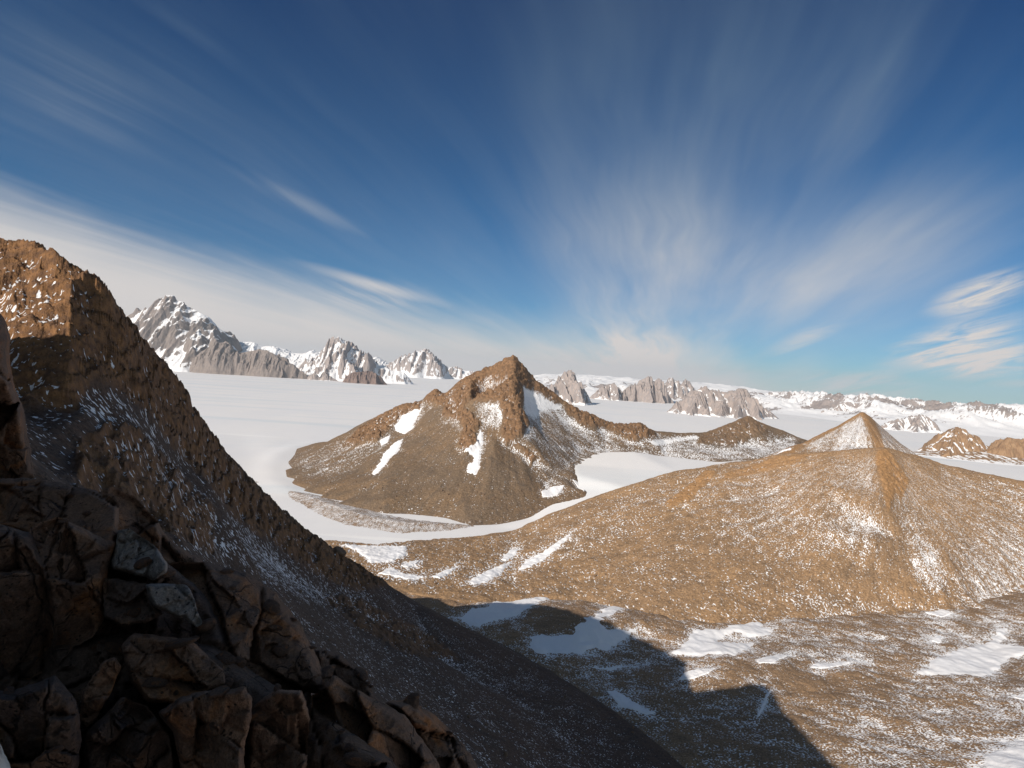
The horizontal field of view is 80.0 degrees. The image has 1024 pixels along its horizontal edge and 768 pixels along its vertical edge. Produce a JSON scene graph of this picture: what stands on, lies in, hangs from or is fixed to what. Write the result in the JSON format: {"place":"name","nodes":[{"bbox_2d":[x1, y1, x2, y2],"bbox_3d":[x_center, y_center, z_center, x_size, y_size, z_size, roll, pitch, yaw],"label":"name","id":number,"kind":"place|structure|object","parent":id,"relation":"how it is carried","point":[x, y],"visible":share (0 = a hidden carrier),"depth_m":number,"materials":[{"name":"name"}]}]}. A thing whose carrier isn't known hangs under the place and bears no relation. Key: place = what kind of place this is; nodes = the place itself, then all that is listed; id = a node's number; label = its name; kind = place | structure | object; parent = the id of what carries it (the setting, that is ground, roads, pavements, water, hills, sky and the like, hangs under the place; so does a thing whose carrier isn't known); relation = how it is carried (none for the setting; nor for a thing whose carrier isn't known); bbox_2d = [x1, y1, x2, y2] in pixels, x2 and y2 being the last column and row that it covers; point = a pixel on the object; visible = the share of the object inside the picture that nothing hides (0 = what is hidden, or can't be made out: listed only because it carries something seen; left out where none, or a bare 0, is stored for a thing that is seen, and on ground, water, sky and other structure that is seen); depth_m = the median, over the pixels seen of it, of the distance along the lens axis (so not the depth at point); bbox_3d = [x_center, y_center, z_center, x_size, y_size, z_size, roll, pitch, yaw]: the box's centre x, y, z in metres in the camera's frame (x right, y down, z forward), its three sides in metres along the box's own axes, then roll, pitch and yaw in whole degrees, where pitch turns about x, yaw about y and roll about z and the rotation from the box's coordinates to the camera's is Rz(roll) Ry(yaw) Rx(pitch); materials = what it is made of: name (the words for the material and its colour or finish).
{"place":"outdoors","nodes":[
{"label":"outdoors","id":0,"kind":"place"},
{"bbox_2d":[126,295,242,371],"bbox_3d":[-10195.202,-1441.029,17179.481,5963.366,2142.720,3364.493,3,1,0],"label":"mountain","id":1,"kind":"structure","parent":0,"point":[178,336],"depth_m":16466.78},
{"bbox_2d":[189,341,307,378],"bbox_3d":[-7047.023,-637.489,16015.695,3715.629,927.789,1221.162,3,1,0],"label":"mountain","id":2,"kind":"structure","parent":0,"point":[224,358],"depth_m":15736.70,"materials":[{"name":"grey stone"}]},
{"bbox_2d":[239,342,319,367],"bbox_3d":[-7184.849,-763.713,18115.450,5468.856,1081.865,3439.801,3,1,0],"label":"mountain","id":3,"kind":"structure","parent":0,"point":[297,360],"depth_m":17882.11,"materials":[{"name":"white snow"}]},
{"bbox_2d":[0,238,683,767],"bbox_3d":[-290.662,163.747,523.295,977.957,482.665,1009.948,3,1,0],"label":"mountain","id":4,"kind":"structure","parent":0,"point":[104,394],"depth_m":388.98,"materials":[{"name":"stone"}]},
{"bbox_2d":[0,632,397,767],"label":"rock outcrop","id":5,"kind":"object","parent":4,"relation":"on","point":[74,671],"visible":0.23,"depth_m":6.64,"materials":[{"name":"stone"}]},
{"bbox_2d":[0,524,52,679],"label":"rock block","id":6,"kind":"object","parent":5,"relation":"on","point":[23,594],"visible":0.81,"depth_m":6.59,"materials":[{"name":"brown stone"}]},
{"bbox_2d":[0,676,81,767],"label":"rock block","id":7,"kind":"object","parent":5,"relation":"on","point":[40,720],"visible":0.95,"depth_m":4.77,"materials":[{"name":"stone"}]},
{"bbox_2d":[0,744,10,767],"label":"snow patch","id":8,"kind":"object","parent":7,"relation":"on","point":[4,762],"visible":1,"depth_m":4.46,"materials":[{"name":"white snow"}]},
{"bbox_2d":[29,517,114,665],"bbox_3d":[-5.759,2.744,7.966,0.938,2.495,3.445,3,1,-35],"label":"rock block","id":9,"kind":"object","parent":5,"relation":"on","point":[75,566],"visible":0.98,"depth_m":6.93,"materials":[{"name":"brown stone"}]},
{"bbox_2d":[79,657,120,728],"bbox_3d":[-4.005,3.034,5.931,0.312,1.108,1.284,3,1,-33],"label":"rock block","id":10,"kind":"object","parent":5,"relation":"on","point":[96,692],"visible":1,"depth_m":5.57,"materials":[{"name":"brown stone"}]},
{"bbox_2d":[83,697,173,767],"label":"rock block","id":11,"kind":"object","parent":5,"relation":"on","point":[119,730],"visible":1,"depth_m":5.42,"materials":[{"name":"stone"}]},
{"bbox_2d":[95,548,228,670],"bbox_3d":[-5.173,3.281,8.695,2.013,2.402,4.527,3,1,-34],"label":"rock outcrop","id":12,"kind":"object","parent":5,"relation":"on","point":[164,624],"visible":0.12,"depth_m":7.49,"materials":[{"name":"stone"}]},
{"bbox_2d":[0,477,118,553],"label":"rock block","id":13,"kind":"object","parent":12,"relation":"on","point":[22,510],"visible":0.68,"depth_m":8.33,"materials":[{"name":"brown stone"}]},
{"bbox_2d":[0,314,35,478],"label":"rock pillar","id":14,"kind":"object","parent":13,"relation":"on","point":[15,456],"visible":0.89,"depth_m":10.25,"materials":[{"name":"brown stone"}]},
{"bbox_2d":[66,493,74,497],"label":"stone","id":15,"kind":"object","parent":13,"relation":"on","point":[70,495],"visible":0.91,"depth_m":8.53,"materials":[{"name":"brown stone"}]},
{"bbox_2d":[82,511,91,515],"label":"stone","id":16,"kind":"object","parent":13,"relation":"on","point":[85,513],"visible":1,"depth_m":8.13,"materials":[{"name":"brown stone"}]},
{"bbox_2d":[103,578,162,626],"bbox_3d":[-4.671,2.685,7.499,0.626,0.928,2.133,3,1,-32],"label":"rock block","id":17,"kind":"object","parent":12,"relation":"on","point":[121,597],"visible":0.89,"depth_m":6.87,"materials":[{"name":"stone"}]},
{"bbox_2d":[145,583,201,626],"bbox_3d":[-3.808,2.426,6.856,0.548,0.593,1.440,3,1,-31],"label":"loose boulder","id":18,"kind":"object","parent":17,"relation":"on","point":[177,600],"visible":1,"depth_m":6.44,"materials":[{"name":"stone"}]},
{"bbox_2d":[111,529,167,579],"bbox_3d":[-4.668,2.158,7.639,0.587,0.714,2.187,3,1,-32],"label":"loose boulder","id":19,"kind":"object","parent":12,"relation":"on","point":[131,548],"visible":0.97,"depth_m":7.22,"materials":[{"name":"stone"}]},
{"bbox_2d":[133,557,151,568],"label":"stone","id":20,"kind":"object","parent":19,"relation":"on","point":[142,562],"visible":1,"depth_m":7.00,"materials":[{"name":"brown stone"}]},
{"bbox_2d":[148,569,175,579],"bbox_3d":[-4.388,2.386,7.671,0.266,0.119,0.274,3,1,-2],"label":"stone","id":21,"kind":"object","parent":12,"relation":"on","point":[170,572],"visible":0.44,"depth_m":7.64,"materials":[{"name":"brown stone"}]},
{"bbox_2d":[194,618,216,632],"bbox_3d":[-3.722,2.934,7.426,0.232,0.141,0.286,-19,-8,-13],"label":"stone","id":22,"kind":"object","parent":12,"relation":"on","point":[205,625],"visible":0.88,"depth_m":7.33,"materials":[{"name":"brown stone"}]},
{"bbox_2d":[121,633,224,702],"bbox_3d":[-3.753,3.114,6.774,1.016,1.251,2.274,3,1,-29],"label":"rock block","id":23,"kind":"object","parent":5,"relation":"on","point":[187,670],"visible":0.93,"depth_m":6.03,"materials":[{"name":"brown stone"}]},
{"bbox_2d":[158,686,251,767],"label":"rock block","id":24,"kind":"object","parent":5,"relation":"on","point":[187,719],"visible":0.97,"depth_m":5.17,"materials":[{"name":"brown stone"}]},
{"bbox_2d":[234,656,246,667],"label":"stone","id":25,"kind":"object","parent":5,"relation":"on","point":[241,662],"visible":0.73,"depth_m":7.01,"materials":[{"name":"brown stone"}]},
{"bbox_2d":[167,561,324,705],"bbox_3d":[-4.036,4.742,9.097,2.558,4.373,6.416,3,1,-25],"label":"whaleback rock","id":26,"kind":"object","parent":5,"relation":"on","point":[245,618],"visible":0.45,"depth_m":8.01,"materials":[{"name":"brown stone"}]},
{"bbox_2d":[101,486,202,562],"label":"rock ridge","id":27,"kind":"object","parent":26,"relation":"on","point":[133,510],"visible":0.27,"depth_m":11.27,"materials":[{"name":"brown stone"}]},
{"bbox_2d":[263,599,280,613],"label":"stone","id":28,"kind":"object","parent":26,"relation":"on","point":[271,606],"visible":1,"depth_m":8.23,"materials":[{"name":"brown stone"}]},
{"bbox_2d":[266,625,282,630],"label":"stone","id":29,"kind":"object","parent":26,"relation":"on","point":[275,627],"visible":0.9,"depth_m":8.09,"materials":[{"name":"brown stone"}]},
{"bbox_2d":[270,644,288,657],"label":"stone","id":30,"kind":"object","parent":26,"relation":"on","point":[279,651],"visible":0.99,"depth_m":7.85,"materials":[{"name":"brown stone"}]},
{"bbox_2d":[321,665,335,678],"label":"stone","id":31,"kind":"object","parent":26,"relation":"on","point":[327,671],"visible":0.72,"depth_m":8.24,"materials":[{"name":"grey stone"}]},
{"bbox_2d":[310,643,378,700],"bbox_3d":[-3.157,5.287,10.914,1.624,2.252,2.528,3,1,-15],"label":"rock block","id":32,"kind":"object","parent":26,"relation":"on","point":[344,670],"visible":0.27,"depth_m":10.19,"materials":[{"name":"stone"}]},
{"bbox_2d":[354,666,367,681],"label":"stone","id":33,"kind":"object","parent":32,"relation":"on","point":[361,673],"visible":1,"depth_m":10.29,"materials":[{"name":"grey stone"}]},
{"bbox_2d":[359,681,369,687],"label":"stone","id":34,"kind":"object","parent":32,"relation":"on","point":[364,684],"visible":1,"depth_m":10.20,"materials":[{"name":"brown stone"}]},
{"bbox_2d":[247,689,309,767],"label":"rock block","id":35,"kind":"object","parent":5,"relation":"on","point":[287,722],"visible":0.95,"depth_m":5.80,"materials":[{"name":"brown stone"}]},
{"bbox_2d":[250,708,271,724],"bbox_3d":[-2.465,3.200,5.874,0.340,0.128,0.232,-7,-8,-23],"label":"stone","id":36,"kind":"object","parent":35,"relation":"on","point":[259,716],"visible":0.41,"depth_m":5.81,"materials":[{"name":"brown stone"}]},
{"bbox_2d":[273,683,280,691],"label":"stone","id":37,"kind":"object","parent":35,"relation":"on","point":[277,686],"visible":0.97,"depth_m":5.86,"materials":[{"name":"brown stone"}]},
{"bbox_2d":[344,743,357,751],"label":"stone","id":38,"kind":"object","parent":5,"relation":"on","point":[349,747],"visible":0.8,"depth_m":5.98,"materials":[{"name":"grey stone"}]},
{"bbox_2d":[343,752,374,765],"bbox_3d":[-1.471,3.597,5.854,0.307,0.099,0.163,8,-7,-4],"label":"stone","id":39,"kind":"object","parent":5,"relation":"on","point":[356,759],"visible":0.99,"depth_m":5.81,"materials":[{"name":"brown stone"}]},
{"bbox_2d":[325,676,439,767],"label":"rock block","id":40,"kind":"object","parent":5,"relation":"on","point":[374,723],"visible":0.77,"depth_m":7.21,"materials":[{"name":"brown stone"}]},
{"bbox_2d":[386,700,477,767],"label":"rock block","id":41,"kind":"object","parent":5,"relation":"on","point":[447,750],"visible":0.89,"depth_m":8.53,"materials":[{"name":"brown stone"}]},
{"bbox_2d":[403,693,418,708],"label":"stone","id":42,"kind":"object","parent":41,"relation":"on","point":[412,699],"visible":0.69,"depth_m":8.38,"materials":[{"name":"brown stone"}]},
{"bbox_2d":[298,336,412,383],"bbox_3d":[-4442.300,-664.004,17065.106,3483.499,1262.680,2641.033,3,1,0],"label":"mountain","id":43,"kind":"structure","parent":0,"point":[339,359],"depth_m":16767.41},
{"bbox_2d":[373,357,388,364],"bbox_3d":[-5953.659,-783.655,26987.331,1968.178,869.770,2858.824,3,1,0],"label":"mountain","id":44,"kind":"structure","parent":0,"point":[380,361],"depth_m":26715.25,"materials":[{"name":"white snow"}]},
{"bbox_2d":[386,349,473,378],"bbox_3d":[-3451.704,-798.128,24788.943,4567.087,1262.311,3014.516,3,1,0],"label":"mountain","id":45,"kind":"structure","parent":0,"point":[425,363],"depth_m":24373.99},
{"bbox_2d":[0,0,1023,404],"label":"sky","id":46,"kind":"structure","parent":0,"point":[827,196],"materials":[{"name":"blue"}]},
{"bbox_2d":[286,355,807,524],"bbox_3d":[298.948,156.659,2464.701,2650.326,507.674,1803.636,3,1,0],"label":"mountain","id":47,"kind":"structure","parent":0,"point":[511,408],"depth_m":2151.17,"materials":[{"name":"brown stone"}]},
{"bbox_2d":[380,435,389,445],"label":"snow patch","id":48,"kind":"object","parent":47,"relation":"on","point":[385,440],"visible":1,"depth_m":2261.17,"materials":[{"name":"white snow"}]},
{"bbox_2d":[372,439,402,474],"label":"snow patch","id":49,"kind":"object","parent":47,"relation":"on","point":[391,451],"visible":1,"depth_m":2089.25,"materials":[{"name":"white snow"}]},
{"bbox_2d":[394,409,420,433],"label":"snow patch","id":50,"kind":"object","parent":47,"relation":"on","point":[404,424],"visible":1,"depth_m":2399.91,"materials":[{"name":"white snow"}]},
{"bbox_2d":[464,430,483,474],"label":"snow patch","id":51,"kind":"object","parent":47,"relation":"on","point":[475,452],"visible":1,"depth_m":1982.71,"materials":[{"name":"white snow"}]},
{"bbox_2d":[541,485,563,496],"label":"snow patch","id":52,"kind":"object","parent":47,"relation":"on","point":[553,491],"visible":1,"depth_m":1850.57,"materials":[{"name":"white snow"}]},
{"bbox_2d":[548,370,592,405],"bbox_3d":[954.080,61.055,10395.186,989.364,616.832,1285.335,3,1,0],"label":"mountain","id":53,"kind":"structure","parent":0,"point":[567,387],"depth_m":10230.49,"materials":[{"name":"grey stone"}]},
{"bbox_2d":[173,371,1023,544],"bbox_3d":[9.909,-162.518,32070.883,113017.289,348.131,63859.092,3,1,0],"label":"ground","id":54,"kind":"structure","parent":0,"point":[263,429],"depth_m":4288.41,"materials":[{"name":"white snow"}]},
{"bbox_2d":[307,372,336,380],"bbox_3d":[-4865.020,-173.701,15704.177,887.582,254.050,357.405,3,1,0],"label":"nunatak","id":55,"kind":"structure","parent":54,"relation":"on","point":[324,377],"depth_m":15630.01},
{"bbox_2d":[333,546,346,556],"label":"boulder","id":56,"kind":"object","parent":54,"relation":"on","point":[341,551],"visible":0.62,"depth_m":678.80,"materials":[{"name":"brown stone"}]},
{"bbox_2d":[255,481,473,532],"bbox_3d":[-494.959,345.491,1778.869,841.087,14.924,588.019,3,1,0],"label":"moraine","id":57,"kind":"structure","parent":54,"relation":"on","point":[341,513],"depth_m":1602.40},
{"bbox_2d":[343,371,386,384],"bbox_3d":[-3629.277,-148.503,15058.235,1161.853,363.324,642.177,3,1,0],"label":"nunatak","id":58,"kind":"structure","parent":54,"relation":"on","point":[369,377],"depth_m":14968.61,"materials":[{"name":"brown stone"}]},
{"bbox_2d":[917,427,988,456],"bbox_3d":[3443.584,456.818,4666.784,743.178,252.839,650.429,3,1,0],"label":"nunatak","id":59,"kind":"structure","parent":54,"relation":"on","point":[954,441],"depth_m":4592.55,"materials":[{"name":"brown stone"}]},
{"bbox_2d":[986,437,1023,458],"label":"nunatak","id":60,"kind":"structure","parent":54,"relation":"on","point":[1010,447],"depth_m":4430.70,"materials":[{"name":"brown stone"}]},
{"bbox_2d":[590,382,622,400],"bbox_3d":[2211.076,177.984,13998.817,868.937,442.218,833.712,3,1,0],"label":"mountain","id":61,"kind":"structure","parent":0,"point":[612,391],"depth_m":13931.66,"materials":[{"name":"grey stone"}]},
{"bbox_2d":[622,376,673,403],"bbox_3d":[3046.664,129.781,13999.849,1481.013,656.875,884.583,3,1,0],"label":"mountain","id":62,"kind":"structure","parent":0,"point":[647,389],"depth_m":13912.45,"materials":[{"name":"grey stone"}]},
{"bbox_2d":[324,447,1023,623],"bbox_3d":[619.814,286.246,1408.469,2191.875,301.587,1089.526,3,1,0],"label":"hill","id":63,"kind":"structure","parent":0,"point":[816,515],"depth_m":1248.61,"materials":[{"name":"brown soil"}]},
{"bbox_2d":[342,544,406,562],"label":"snow patch","id":64,"kind":"object","parent":63,"relation":"on","point":[376,554],"visible":1,"depth_m":1308.01,"materials":[{"name":"white snow"}]},
{"bbox_2d":[378,567,422,579],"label":"snow patch","id":65,"kind":"object","parent":63,"relation":"on","point":[393,572],"visible":1,"depth_m":1169.72,"materials":[{"name":"white snow"}]},
{"bbox_2d":[401,560,419,567],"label":"snow patch","id":66,"kind":"object","parent":63,"relation":"on","point":[409,564],"visible":1,"depth_m":1239.11,"materials":[{"name":"white snow"}]},
{"bbox_2d":[431,567,458,578],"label":"snow patch","id":67,"kind":"object","parent":63,"relation":"on","point":[443,573],"visible":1,"depth_m":1194.31,"materials":[{"name":"white snow"}]},
{"bbox_2d":[467,561,511,583],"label":"snow patch","id":68,"kind":"object","parent":63,"relation":"on","point":[486,576],"visible":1,"depth_m":1197.53,"materials":[{"name":"white snow"}]},
{"bbox_2d":[501,549,517,560],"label":"snow patch","id":69,"kind":"object","parent":63,"relation":"on","point":[510,554],"visible":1,"depth_m":1339.37,"materials":[{"name":"white snow"}]},
{"bbox_2d":[519,534,568,569],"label":"snow patch","id":70,"kind":"object","parent":63,"relation":"on","point":[537,558],"visible":1,"depth_m":1301.56,"materials":[{"name":"white snow"}]},
{"bbox_2d":[925,609,951,616],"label":"snow patch","id":71,"kind":"object","parent":63,"relation":"on","point":[941,613],"visible":1,"depth_m":1064.55,"materials":[{"name":"white snow"}]},
{"bbox_2d":[665,378,694,397],"bbox_3d":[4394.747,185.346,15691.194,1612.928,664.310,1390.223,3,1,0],"label":"mountain","id":72,"kind":"structure","parent":0,"point":[675,388],"depth_m":15462.21,"materials":[{"name":"grey stone"}]},
{"bbox_2d":[394,588,1023,767],"bbox_3d":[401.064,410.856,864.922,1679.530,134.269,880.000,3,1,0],"label":"valley floor","id":73,"kind":"structure","parent":0,"point":[878,685],"depth_m":785.99,"materials":[{"name":"brown soil"}]},
{"bbox_2d":[458,597,548,626],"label":"snow patch","id":74,"kind":"object","parent":73,"relation":"on","point":[492,612],"visible":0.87,"depth_m":1017.10,"materials":[{"name":"white snow"}]},
{"bbox_2d":[530,606,635,654],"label":"snow patch","id":75,"kind":"object","parent":73,"relation":"on","point":[590,633],"visible":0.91,"depth_m":917.14,"materials":[{"name":"white snow"}]},
{"bbox_2d":[591,664,636,669],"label":"snow patch","id":76,"kind":"object","parent":73,"relation":"on","point":[611,668],"visible":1,"depth_m":845.71,"materials":[{"name":"white snow"}]},
{"bbox_2d":[607,691,654,714],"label":"snow patch","id":77,"kind":"object","parent":73,"relation":"on","point":[622,700],"visible":1,"depth_m":746.31,"materials":[{"name":"white snow"}]},
{"bbox_2d":[678,668,714,679],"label":"snow patch","id":78,"kind":"object","parent":73,"relation":"on","point":[692,674],"visible":1,"depth_m":811.44,"materials":[{"name":"white snow"}]},
{"bbox_2d":[672,622,772,656],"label":"snow patch","id":79,"kind":"object","parent":73,"relation":"on","point":[704,642],"visible":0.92,"depth_m":930.90,"materials":[{"name":"white snow"}]},
{"bbox_2d":[756,690,771,718],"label":"snow patch","id":80,"kind":"object","parent":73,"relation":"on","point":[763,703],"visible":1,"depth_m":733.44,"materials":[{"name":"white snow"}]},
{"bbox_2d":[757,654,790,663],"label":"snow patch","id":81,"kind":"object","parent":73,"relation":"on","point":[771,659],"visible":1,"depth_m":846.69,"materials":[{"name":"white snow"}]},
{"bbox_2d":[810,661,853,668],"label":"snow patch","id":82,"kind":"object","parent":73,"relation":"on","point":[825,665],"visible":1,"depth_m":842.40,"materials":[{"name":"white snow"}]},
{"bbox_2d":[932,635,942,642],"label":"snow patch","id":83,"kind":"object","parent":73,"relation":"on","point":[937,639],"visible":1,"depth_m":943.15,"materials":[{"name":"white snow"}]},
{"bbox_2d":[916,628,1023,676],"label":"snow patch","id":84,"kind":"object","parent":73,"relation":"on","point":[986,658],"visible":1,"depth_m":870.78,"materials":[{"name":"white snow"}]},
{"bbox_2d":[983,745,1023,767],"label":"snow patch","id":85,"kind":"object","parent":73,"relation":"on","point":[1009,757],"visible":1,"depth_m":601.84,"materials":[{"name":"white snow"}]},
{"bbox_2d":[1013,694,1023,699],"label":"snow patch","id":86,"kind":"object","parent":73,"relation":"on","point":[1021,697],"visible":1,"depth_m":740.11,"materials":[{"name":"white snow"}]},
{"bbox_2d":[667,386,778,419],"bbox_3d":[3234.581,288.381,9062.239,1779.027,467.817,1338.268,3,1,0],"label":"mountain","id":87,"kind":"structure","parent":0,"point":[738,403],"depth_m":8999.05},
{"bbox_2d":[533,374,1023,438],"bbox_3d":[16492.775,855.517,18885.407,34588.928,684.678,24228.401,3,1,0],"label":"plateau","id":88,"kind":"structure","parent":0,"point":[993,420],"depth_m":11128.67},
{"bbox_2d":[821,402,856,412],"bbox_3d":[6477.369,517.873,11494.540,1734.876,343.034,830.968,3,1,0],"label":"mountain","id":89,"kind":"structure","parent":0,"point":[841,406],"depth_m":11436.18,"materials":[{"name":"white snow"}]},
{"bbox_2d":[763,412,916,457],"bbox_3d":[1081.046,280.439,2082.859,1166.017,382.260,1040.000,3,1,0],"label":"hill","id":90,"kind":"structure","parent":0,"point":[860,430],"depth_m":1932.18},
{"bbox_2d":[881,414,942,432],"bbox_3d":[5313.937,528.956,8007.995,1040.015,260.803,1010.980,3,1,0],"label":"mountain","id":91,"kind":"structure","parent":0,"point":[919,423],"depth_m":8017.56,"materials":[{"name":"white snow"}]},
{"bbox_2d":[914,450,1023,465],"bbox_3d":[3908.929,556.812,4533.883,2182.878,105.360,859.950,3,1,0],"label":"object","id":92,"kind":"structure","parent":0,"point":[981,457],"depth_m":4356.08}
]}

